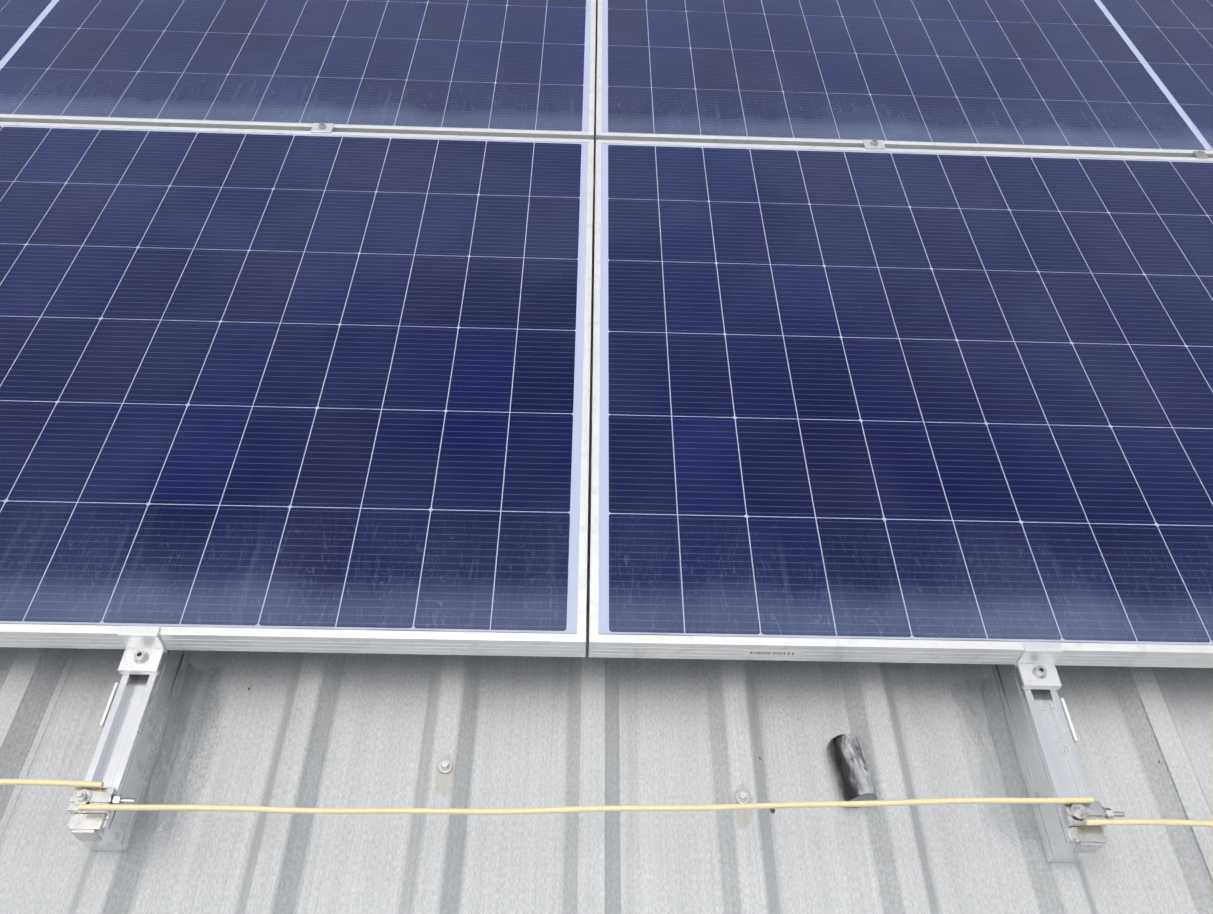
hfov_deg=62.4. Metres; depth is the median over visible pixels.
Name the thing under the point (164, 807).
earth cable
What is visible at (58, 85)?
solar cells
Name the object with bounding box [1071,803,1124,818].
earth lug bolts
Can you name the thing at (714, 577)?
solar cells
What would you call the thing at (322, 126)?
clamp bolt
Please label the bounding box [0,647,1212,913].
roof sheet
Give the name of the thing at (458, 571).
solar cells
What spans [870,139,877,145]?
clamp bolt
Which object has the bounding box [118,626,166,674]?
end clamp
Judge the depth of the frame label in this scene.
1.21 m
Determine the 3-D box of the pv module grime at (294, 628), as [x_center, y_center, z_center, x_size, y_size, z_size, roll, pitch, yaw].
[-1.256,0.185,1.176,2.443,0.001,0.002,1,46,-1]
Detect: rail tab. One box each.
[100,683,118,729]
[1060,698,1077,743]
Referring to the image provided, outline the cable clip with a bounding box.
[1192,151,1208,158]
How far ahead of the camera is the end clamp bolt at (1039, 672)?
1.21 m
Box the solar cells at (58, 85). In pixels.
[0,0,585,130]
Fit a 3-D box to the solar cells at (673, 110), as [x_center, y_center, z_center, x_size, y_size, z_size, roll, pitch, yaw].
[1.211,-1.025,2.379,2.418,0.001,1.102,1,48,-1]
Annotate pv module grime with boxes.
[0,623,573,633]
[605,634,1202,644]
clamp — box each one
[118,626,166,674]
[311,123,333,133]
[862,139,884,149]
[1014,642,1062,689]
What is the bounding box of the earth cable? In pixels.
[0,779,1212,826]
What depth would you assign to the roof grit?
1.20 m
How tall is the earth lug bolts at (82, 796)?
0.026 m
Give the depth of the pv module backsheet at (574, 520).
1.45 m
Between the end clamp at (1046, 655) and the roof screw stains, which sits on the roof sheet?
the roof screw stains
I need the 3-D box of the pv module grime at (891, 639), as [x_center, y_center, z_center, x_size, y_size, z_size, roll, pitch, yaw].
[1.211,0.240,1.236,2.443,0.001,0.002,1,46,-1]
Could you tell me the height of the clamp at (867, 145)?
0.035 m
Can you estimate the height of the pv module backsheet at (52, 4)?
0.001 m
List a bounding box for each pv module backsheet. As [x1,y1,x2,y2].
[0,0,590,131]
[0,126,587,633]
[598,144,1212,644]
[602,0,1212,150]
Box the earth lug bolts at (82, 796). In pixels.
[73,789,135,804]
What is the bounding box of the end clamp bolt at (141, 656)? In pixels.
[134,650,148,663]
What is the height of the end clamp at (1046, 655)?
0.039 m
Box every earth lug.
[67,787,117,840]
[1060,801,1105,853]
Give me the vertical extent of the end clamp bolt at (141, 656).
0.008 m
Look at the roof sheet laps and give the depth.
1.23 m
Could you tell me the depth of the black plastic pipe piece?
1.21 m
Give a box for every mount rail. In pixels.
[68,650,189,851]
[990,664,1106,862]
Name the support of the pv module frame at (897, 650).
on the mount rail at (1050, 764)
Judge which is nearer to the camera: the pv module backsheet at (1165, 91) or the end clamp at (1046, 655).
the end clamp at (1046, 655)
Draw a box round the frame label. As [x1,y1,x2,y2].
[742,650,801,655]
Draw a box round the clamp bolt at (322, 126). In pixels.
[318,123,325,128]
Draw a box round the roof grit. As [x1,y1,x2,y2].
[248,687,1182,813]
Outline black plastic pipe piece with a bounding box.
[827,734,877,800]
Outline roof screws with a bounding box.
[438,760,748,803]
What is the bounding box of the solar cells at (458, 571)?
[0,127,581,630]
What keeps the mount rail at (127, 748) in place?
on the roof sheet
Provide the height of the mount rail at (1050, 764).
0.070 m
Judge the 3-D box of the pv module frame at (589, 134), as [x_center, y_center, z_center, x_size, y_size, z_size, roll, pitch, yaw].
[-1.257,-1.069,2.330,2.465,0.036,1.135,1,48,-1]
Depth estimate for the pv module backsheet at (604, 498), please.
1.47 m
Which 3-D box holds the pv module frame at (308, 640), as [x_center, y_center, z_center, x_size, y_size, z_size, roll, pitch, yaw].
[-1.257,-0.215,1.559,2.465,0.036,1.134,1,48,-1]
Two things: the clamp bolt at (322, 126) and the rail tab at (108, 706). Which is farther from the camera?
the clamp bolt at (322, 126)
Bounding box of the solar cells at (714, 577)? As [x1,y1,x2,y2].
[608,145,1212,641]
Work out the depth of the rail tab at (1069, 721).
1.19 m
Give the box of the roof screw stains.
[436,754,752,828]
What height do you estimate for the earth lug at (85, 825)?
0.034 m
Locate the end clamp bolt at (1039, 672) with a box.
[1032,666,1046,678]
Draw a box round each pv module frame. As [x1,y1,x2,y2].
[0,0,595,138]
[0,122,593,656]
[589,140,1212,667]
[596,0,1212,157]
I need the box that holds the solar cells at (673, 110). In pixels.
[608,0,1212,149]
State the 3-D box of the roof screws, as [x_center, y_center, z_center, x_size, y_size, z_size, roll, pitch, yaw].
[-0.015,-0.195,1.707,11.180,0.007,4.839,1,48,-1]
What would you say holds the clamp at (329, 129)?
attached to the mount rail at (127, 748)
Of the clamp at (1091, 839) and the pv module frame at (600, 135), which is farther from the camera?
the pv module frame at (600, 135)
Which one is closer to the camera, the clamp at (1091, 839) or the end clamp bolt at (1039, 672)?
the clamp at (1091, 839)

